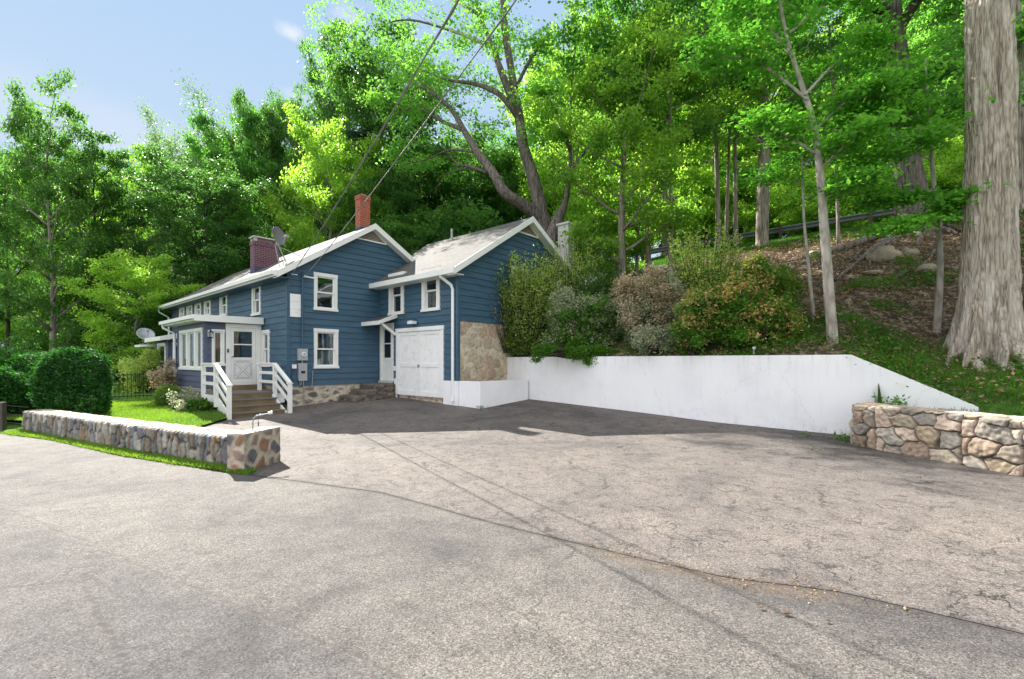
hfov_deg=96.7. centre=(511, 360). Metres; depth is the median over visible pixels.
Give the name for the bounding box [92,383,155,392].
yard grass
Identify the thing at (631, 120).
broadleaf tree
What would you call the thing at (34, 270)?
broadleaf tree
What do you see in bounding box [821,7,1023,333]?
young maple
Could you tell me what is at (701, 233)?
bush
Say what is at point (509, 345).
pieris shrub
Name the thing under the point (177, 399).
garden bush
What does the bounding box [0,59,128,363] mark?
broadleaf tree
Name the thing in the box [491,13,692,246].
maple tree
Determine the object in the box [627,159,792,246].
broadleaf tree
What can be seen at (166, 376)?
rose bush
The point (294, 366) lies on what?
outlet box
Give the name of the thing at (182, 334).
porch window
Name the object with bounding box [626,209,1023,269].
crest grass
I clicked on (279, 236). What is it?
satellite dish
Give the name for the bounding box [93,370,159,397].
metal fence
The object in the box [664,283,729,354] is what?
pieris shrub
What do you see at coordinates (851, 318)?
bank plants
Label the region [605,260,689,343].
beige shrub
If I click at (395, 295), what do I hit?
window
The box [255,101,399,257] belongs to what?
broadleaf tree
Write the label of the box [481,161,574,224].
broadleaf tree
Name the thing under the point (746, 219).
bush
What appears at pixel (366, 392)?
stone steps
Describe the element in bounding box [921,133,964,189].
bush
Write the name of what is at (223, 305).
window
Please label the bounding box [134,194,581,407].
house
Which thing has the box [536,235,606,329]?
flowering shrub
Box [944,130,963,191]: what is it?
bush
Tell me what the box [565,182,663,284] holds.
bush
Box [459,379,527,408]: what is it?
planter wall
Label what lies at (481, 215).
bush
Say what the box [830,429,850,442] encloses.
weed
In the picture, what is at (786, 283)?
pieris shrub
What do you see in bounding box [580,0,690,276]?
slim tree
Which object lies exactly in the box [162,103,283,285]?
broadleaf tree
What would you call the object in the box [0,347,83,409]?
hedge
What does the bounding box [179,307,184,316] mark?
window
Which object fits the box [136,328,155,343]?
satellite dish
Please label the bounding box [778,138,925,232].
bush
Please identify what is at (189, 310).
window
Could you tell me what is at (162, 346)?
sunroom window
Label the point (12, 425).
ground
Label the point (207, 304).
window
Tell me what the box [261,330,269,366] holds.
window
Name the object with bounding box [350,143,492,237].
broadleaf tree
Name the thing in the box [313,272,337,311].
window
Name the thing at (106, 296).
broadleaf tree
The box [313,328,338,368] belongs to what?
window
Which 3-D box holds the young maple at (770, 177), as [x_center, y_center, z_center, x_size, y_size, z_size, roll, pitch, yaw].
[7.977,-3.509,11.902,3.454,5.545,2.281,0,0,-12]
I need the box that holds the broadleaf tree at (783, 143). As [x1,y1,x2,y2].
[684,86,817,169]
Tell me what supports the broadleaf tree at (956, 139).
on the hillside
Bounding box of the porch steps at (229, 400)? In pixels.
[195,363,292,419]
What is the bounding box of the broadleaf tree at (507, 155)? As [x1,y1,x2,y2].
[383,99,545,236]
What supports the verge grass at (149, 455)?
on the ground at (12, 425)
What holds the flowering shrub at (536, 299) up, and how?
on the hillside
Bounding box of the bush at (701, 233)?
[657,218,712,255]
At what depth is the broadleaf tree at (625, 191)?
47.83 m
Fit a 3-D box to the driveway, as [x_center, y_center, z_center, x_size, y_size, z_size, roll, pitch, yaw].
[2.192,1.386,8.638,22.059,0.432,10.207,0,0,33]
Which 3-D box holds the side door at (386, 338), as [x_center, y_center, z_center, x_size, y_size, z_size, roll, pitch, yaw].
[-4.576,-0.330,16.722,0.860,2.100,0.110,0,0,41]
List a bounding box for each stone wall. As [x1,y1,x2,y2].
[21,409,237,464]
[849,402,1023,475]
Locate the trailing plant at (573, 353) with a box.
[529,341,621,366]
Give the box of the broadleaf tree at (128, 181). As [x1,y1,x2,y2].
[86,142,169,378]
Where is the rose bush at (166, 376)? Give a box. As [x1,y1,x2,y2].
[146,357,178,399]
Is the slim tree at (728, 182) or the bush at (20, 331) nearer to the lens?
the slim tree at (728, 182)
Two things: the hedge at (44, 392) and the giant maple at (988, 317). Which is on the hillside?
the giant maple at (988, 317)
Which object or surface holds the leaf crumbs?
on the driveway
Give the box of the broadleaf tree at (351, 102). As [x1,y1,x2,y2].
[316,2,477,251]
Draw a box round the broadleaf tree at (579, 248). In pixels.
[525,140,584,258]
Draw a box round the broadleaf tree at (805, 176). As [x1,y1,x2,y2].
[732,169,833,233]
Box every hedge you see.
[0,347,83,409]
[0,364,34,420]
[25,346,116,414]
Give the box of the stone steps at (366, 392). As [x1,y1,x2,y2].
[339,383,395,402]
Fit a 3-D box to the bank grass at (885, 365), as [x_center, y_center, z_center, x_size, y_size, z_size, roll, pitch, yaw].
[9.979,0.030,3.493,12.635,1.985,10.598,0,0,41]
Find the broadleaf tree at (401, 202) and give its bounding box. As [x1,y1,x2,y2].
[320,176,452,243]
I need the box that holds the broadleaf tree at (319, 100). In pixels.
[297,18,377,238]
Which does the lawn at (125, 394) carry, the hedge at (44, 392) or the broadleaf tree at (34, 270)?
the hedge at (44, 392)
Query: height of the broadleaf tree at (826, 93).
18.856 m
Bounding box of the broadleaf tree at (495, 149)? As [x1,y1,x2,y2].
[443,144,531,223]
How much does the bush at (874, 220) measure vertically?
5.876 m
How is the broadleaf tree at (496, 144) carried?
on the hillside
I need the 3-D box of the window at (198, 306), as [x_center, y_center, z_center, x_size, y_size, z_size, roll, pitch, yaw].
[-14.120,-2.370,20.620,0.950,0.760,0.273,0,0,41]
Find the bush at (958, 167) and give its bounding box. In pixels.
[944,142,963,192]
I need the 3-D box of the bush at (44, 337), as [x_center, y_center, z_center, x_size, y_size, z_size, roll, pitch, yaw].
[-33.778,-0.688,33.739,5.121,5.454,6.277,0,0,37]
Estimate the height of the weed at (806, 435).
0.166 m
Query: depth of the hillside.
12.10 m
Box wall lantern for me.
[207,330,213,337]
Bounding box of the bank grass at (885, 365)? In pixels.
[849,322,1023,415]
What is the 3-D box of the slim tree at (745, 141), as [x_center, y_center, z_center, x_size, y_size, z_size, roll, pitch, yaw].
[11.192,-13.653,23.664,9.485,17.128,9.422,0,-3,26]
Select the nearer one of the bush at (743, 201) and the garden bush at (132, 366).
the garden bush at (132, 366)
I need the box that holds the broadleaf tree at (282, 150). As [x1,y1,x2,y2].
[244,115,312,252]
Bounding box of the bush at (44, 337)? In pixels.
[10,319,113,366]
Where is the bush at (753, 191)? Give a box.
[739,159,830,238]
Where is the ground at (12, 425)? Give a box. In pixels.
[0,375,225,471]
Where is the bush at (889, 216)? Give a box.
[873,167,954,221]
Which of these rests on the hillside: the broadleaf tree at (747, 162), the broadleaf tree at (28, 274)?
the broadleaf tree at (747, 162)
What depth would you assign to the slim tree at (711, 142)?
21.45 m
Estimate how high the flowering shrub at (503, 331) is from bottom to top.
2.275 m
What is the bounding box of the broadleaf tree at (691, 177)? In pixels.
[591,69,728,255]
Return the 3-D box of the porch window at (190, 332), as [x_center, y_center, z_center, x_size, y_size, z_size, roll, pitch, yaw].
[-10.849,-0.390,15.537,0.946,1.380,0.273,0,0,41]
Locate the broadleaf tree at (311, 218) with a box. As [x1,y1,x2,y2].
[249,197,340,257]
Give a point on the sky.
(121, 52)
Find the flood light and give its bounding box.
[407,319,416,323]
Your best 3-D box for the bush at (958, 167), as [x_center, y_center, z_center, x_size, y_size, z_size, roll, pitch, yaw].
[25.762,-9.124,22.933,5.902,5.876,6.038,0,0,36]
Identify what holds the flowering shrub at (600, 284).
on the hillside
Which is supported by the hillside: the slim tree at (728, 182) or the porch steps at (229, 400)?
the slim tree at (728, 182)
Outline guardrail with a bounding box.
[575,208,892,263]
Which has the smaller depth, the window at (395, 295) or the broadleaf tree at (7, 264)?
the window at (395, 295)
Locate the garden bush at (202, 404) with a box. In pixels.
[181,396,214,411]
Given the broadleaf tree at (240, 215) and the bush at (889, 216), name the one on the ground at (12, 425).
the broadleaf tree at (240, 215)
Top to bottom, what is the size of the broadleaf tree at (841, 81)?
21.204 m
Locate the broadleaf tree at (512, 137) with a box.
[500,70,627,258]
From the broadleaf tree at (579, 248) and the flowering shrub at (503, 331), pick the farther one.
the broadleaf tree at (579, 248)
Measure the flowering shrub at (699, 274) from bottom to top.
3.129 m
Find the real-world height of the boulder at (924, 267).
0.358 m
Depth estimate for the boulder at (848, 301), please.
12.23 m
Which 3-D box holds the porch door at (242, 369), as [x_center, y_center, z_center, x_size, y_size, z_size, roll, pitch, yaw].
[-9.091,-0.202,15.393,0.125,1.825,0.770,0,0,41]
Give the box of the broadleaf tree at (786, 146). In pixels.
[719,13,854,181]
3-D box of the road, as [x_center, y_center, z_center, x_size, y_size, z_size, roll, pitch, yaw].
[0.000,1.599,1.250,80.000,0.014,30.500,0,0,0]
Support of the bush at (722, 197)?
on the hillside
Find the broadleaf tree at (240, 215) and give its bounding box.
[175,198,279,281]
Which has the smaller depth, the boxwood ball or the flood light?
the boxwood ball
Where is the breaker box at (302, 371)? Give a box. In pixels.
[298,360,306,403]
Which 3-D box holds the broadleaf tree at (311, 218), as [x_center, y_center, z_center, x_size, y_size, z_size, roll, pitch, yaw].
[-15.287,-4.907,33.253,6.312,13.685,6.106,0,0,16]
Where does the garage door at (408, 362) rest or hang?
in the house
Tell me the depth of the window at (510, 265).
16.31 m
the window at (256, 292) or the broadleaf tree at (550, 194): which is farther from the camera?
the broadleaf tree at (550, 194)
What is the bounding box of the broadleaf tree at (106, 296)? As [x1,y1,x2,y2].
[47,249,205,389]
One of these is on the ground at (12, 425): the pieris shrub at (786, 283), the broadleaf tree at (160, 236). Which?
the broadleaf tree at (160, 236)
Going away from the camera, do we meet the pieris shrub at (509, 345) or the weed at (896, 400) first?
the weed at (896, 400)
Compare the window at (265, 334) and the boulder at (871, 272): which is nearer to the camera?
the boulder at (871, 272)
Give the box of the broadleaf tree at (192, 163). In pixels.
[144,68,254,284]
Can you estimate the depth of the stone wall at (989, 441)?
7.20 m
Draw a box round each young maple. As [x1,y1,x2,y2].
[673,0,930,343]
[734,111,877,320]
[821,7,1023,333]
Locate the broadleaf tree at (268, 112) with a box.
[215,83,304,268]
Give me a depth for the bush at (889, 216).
24.61 m
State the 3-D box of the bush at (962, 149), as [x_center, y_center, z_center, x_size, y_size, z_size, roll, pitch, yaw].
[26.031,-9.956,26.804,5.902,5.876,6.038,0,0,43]
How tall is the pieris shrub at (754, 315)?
2.689 m
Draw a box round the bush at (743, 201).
[693,192,755,248]
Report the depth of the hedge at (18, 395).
12.00 m
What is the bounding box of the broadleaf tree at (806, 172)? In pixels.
[772,162,844,235]
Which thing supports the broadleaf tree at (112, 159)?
on the ground at (12, 425)
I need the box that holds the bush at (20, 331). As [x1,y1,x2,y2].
[0,314,45,370]
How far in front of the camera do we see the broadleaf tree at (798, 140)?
50.47 m
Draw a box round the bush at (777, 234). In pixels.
[738,201,786,243]
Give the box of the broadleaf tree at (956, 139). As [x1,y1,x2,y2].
[946,131,963,151]
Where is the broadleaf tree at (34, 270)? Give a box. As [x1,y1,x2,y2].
[13,196,103,331]
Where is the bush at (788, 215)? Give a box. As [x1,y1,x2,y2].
[749,168,852,236]
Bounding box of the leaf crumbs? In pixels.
[585,541,922,614]
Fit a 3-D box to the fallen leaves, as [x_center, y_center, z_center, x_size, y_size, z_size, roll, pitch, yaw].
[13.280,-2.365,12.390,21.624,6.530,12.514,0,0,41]
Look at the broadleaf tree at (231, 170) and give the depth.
59.83 m
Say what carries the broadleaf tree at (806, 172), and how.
on the hillside
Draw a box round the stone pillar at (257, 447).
[227,426,280,474]
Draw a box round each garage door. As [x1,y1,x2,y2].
[398,331,419,395]
[419,330,440,397]
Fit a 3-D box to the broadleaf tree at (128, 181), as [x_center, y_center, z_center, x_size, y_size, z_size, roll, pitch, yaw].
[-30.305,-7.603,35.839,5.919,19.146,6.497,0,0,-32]
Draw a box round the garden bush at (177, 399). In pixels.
[166,386,208,411]
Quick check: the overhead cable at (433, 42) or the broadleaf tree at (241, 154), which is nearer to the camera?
the overhead cable at (433, 42)
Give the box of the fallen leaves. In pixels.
[563,208,1023,403]
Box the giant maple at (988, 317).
[941,0,1023,371]
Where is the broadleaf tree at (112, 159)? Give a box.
[21,122,160,374]
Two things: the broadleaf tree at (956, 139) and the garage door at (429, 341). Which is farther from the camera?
the broadleaf tree at (956, 139)
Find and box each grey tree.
[694,1,841,246]
[918,0,1023,212]
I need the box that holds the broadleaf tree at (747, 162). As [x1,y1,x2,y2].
[655,42,780,244]
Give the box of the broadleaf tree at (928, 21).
[850,0,963,160]
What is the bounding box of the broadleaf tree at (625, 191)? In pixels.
[576,114,682,260]
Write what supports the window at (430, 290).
in the house
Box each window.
[156,343,165,370]
[178,330,186,369]
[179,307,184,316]
[186,305,192,315]
[186,329,194,369]
[194,303,201,314]
[194,327,202,369]
[204,300,210,314]
[219,295,227,315]
[250,286,261,315]
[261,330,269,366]
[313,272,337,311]
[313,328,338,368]
[387,271,405,314]
[420,265,440,311]
[510,265,528,294]
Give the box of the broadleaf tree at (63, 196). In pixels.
[33,179,108,318]
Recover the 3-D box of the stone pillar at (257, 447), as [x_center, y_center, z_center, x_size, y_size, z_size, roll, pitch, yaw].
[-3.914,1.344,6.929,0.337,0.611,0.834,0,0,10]
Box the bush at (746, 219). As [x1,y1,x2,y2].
[707,195,778,245]
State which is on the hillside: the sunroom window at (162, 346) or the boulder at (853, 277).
the boulder at (853, 277)
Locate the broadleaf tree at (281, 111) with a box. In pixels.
[268,81,353,253]
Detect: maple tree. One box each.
[299,0,572,231]
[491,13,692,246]
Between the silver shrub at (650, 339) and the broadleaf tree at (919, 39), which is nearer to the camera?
the silver shrub at (650, 339)
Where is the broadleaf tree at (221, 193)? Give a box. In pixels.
[111,140,278,296]
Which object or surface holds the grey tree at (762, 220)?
on the hillside
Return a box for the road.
[0,434,1023,678]
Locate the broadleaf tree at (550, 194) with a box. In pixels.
[491,3,627,276]
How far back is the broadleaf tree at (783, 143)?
47.20 m
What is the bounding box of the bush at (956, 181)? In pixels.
[924,154,963,192]
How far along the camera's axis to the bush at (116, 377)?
37.41 m
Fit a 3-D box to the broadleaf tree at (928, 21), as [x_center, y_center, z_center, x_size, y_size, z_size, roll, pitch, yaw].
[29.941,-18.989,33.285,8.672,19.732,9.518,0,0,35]
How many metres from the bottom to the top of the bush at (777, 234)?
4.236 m
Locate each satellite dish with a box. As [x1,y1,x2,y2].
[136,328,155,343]
[272,226,300,266]
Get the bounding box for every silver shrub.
[535,281,628,354]
[628,321,686,355]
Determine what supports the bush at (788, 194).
on the hillside
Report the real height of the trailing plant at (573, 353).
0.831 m
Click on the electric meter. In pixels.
(302, 353)
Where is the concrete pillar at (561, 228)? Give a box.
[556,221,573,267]
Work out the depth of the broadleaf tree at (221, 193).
27.64 m
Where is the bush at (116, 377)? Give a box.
[98,321,128,379]
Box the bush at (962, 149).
[922,136,964,189]
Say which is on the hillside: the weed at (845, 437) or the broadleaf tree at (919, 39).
the broadleaf tree at (919, 39)
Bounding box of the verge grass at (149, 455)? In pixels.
[2,429,259,474]
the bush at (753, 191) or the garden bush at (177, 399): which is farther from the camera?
the bush at (753, 191)
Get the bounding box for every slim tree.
[541,0,736,278]
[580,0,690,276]
[589,0,759,278]
[612,0,845,249]
[672,0,828,247]
[687,0,781,248]
[770,1,902,243]
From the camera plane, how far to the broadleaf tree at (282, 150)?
44.38 m
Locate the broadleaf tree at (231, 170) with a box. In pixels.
[200,130,266,273]
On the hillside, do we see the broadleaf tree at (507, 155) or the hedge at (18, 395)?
the broadleaf tree at (507, 155)
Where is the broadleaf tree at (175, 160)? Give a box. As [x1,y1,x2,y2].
[134,150,215,283]
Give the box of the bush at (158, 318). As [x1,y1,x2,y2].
[84,287,180,390]
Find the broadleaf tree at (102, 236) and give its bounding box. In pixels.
[52,162,154,373]
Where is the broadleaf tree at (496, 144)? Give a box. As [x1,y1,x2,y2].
[452,130,525,217]
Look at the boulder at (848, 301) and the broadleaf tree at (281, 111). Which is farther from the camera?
the broadleaf tree at (281, 111)
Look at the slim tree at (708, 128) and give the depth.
19.25 m
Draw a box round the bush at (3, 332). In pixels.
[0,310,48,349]
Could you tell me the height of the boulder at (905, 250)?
0.466 m
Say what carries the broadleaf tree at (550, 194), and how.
on the hillside
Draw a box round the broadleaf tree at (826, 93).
[769,17,882,170]
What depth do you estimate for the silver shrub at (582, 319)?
14.26 m
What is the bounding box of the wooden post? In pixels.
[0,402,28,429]
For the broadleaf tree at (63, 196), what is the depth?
57.15 m
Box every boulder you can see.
[844,275,855,280]
[844,298,852,304]
[861,270,882,275]
[865,245,902,262]
[901,247,919,256]
[914,263,936,273]
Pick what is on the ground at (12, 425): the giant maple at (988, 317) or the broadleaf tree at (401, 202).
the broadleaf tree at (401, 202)
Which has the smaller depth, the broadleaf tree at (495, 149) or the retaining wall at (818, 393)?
the retaining wall at (818, 393)
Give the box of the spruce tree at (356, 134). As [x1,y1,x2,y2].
[337,46,390,231]
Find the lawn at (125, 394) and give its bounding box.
[8,392,225,426]
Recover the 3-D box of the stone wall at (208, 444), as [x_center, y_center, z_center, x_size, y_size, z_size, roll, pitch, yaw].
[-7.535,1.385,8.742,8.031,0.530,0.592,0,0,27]
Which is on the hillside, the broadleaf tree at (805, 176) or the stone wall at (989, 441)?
the broadleaf tree at (805, 176)
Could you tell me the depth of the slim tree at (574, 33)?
19.51 m
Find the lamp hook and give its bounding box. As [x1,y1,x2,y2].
[252,411,272,429]
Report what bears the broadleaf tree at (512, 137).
on the hillside
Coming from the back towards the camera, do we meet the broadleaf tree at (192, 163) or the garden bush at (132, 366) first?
the broadleaf tree at (192, 163)
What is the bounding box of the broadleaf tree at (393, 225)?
[378,210,450,254]
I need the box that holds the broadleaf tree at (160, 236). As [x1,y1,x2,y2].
[94,185,221,339]
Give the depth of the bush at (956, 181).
24.30 m
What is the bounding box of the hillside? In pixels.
[512,213,1023,415]
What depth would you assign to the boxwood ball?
14.35 m
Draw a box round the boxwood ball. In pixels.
[153,383,179,405]
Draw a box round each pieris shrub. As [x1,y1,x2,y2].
[499,283,555,356]
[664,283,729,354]
[709,251,813,350]
[742,266,809,325]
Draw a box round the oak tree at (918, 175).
[702,0,964,286]
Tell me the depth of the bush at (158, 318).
24.00 m
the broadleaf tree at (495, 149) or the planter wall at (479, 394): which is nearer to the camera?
the planter wall at (479, 394)
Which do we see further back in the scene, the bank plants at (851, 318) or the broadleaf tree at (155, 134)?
the broadleaf tree at (155, 134)
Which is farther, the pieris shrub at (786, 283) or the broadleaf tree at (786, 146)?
the broadleaf tree at (786, 146)
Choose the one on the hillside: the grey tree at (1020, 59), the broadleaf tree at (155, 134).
the grey tree at (1020, 59)
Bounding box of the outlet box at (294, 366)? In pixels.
[291,364,296,385]
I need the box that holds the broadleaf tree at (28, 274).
[0,175,77,323]
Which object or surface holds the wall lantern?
attached to the house
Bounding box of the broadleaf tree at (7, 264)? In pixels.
[0,136,62,349]
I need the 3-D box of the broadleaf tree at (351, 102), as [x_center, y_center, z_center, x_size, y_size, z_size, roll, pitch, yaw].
[-8.329,-10.697,34.031,11.593,25.578,10.452,0,0,-17]
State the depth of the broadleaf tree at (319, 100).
38.29 m
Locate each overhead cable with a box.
[291,0,459,274]
[304,0,516,276]
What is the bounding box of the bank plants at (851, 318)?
[619,229,1023,405]
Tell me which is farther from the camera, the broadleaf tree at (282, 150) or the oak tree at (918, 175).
the broadleaf tree at (282, 150)
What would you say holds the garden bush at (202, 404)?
on the lawn at (125, 394)
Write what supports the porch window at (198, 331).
in the house
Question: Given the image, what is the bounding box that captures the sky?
[0,0,916,358]
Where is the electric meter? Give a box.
[297,272,307,359]
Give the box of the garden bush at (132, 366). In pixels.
[112,346,161,393]
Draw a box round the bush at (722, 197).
[675,174,748,253]
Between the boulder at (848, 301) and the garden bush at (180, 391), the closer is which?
the boulder at (848, 301)
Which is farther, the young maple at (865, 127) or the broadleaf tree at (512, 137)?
the broadleaf tree at (512, 137)
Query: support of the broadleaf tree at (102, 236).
on the ground at (12, 425)
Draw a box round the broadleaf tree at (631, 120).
[519,0,735,291]
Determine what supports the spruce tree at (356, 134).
on the ground at (12, 425)
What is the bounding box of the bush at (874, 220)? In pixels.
[825,174,892,226]
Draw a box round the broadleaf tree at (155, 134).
[120,96,200,294]
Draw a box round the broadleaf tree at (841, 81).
[818,0,957,162]
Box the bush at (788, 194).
[778,186,856,234]
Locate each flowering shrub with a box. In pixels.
[480,289,524,352]
[494,244,565,356]
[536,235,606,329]
[567,260,634,327]
[665,219,746,300]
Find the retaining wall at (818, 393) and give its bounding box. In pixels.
[507,355,978,436]
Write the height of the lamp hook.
0.294 m
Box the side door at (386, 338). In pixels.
[380,323,393,380]
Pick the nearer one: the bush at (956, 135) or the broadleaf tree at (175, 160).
the bush at (956, 135)
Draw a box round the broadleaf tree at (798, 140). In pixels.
[741,86,830,169]
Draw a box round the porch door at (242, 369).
[230,327,254,381]
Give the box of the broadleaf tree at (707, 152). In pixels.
[606,121,750,227]
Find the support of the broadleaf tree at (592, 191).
on the hillside
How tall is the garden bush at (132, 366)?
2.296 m
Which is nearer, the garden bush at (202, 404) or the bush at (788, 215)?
the garden bush at (202, 404)
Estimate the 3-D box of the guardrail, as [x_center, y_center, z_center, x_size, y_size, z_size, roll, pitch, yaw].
[14.562,-6.700,24.288,48.000,1.200,0.170,0,0,41]
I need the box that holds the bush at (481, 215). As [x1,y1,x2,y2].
[402,193,509,254]
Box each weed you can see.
[792,432,826,438]
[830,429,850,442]
[871,394,915,404]
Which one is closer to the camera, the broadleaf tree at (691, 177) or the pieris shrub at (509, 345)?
the pieris shrub at (509, 345)
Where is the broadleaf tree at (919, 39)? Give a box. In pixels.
[906,0,1023,160]
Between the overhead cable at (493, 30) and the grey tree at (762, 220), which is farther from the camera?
the grey tree at (762, 220)
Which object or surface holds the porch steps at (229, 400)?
on the ground at (12, 425)
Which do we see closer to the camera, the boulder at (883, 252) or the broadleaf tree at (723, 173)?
the boulder at (883, 252)
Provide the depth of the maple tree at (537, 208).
23.48 m
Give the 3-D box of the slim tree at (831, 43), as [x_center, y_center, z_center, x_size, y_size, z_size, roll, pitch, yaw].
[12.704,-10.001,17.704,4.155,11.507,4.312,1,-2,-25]
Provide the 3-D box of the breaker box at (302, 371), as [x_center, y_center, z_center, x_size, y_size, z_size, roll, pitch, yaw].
[-6.802,0.690,14.774,0.108,1.421,0.270,0,0,41]
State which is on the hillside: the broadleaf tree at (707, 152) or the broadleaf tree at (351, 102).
the broadleaf tree at (707, 152)
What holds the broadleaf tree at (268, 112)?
on the hillside
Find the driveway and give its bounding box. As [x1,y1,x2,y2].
[200,397,1023,633]
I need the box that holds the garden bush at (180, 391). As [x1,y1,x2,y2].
[163,386,191,399]
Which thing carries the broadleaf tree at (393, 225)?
on the ground at (12, 425)
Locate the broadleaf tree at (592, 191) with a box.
[544,111,656,278]

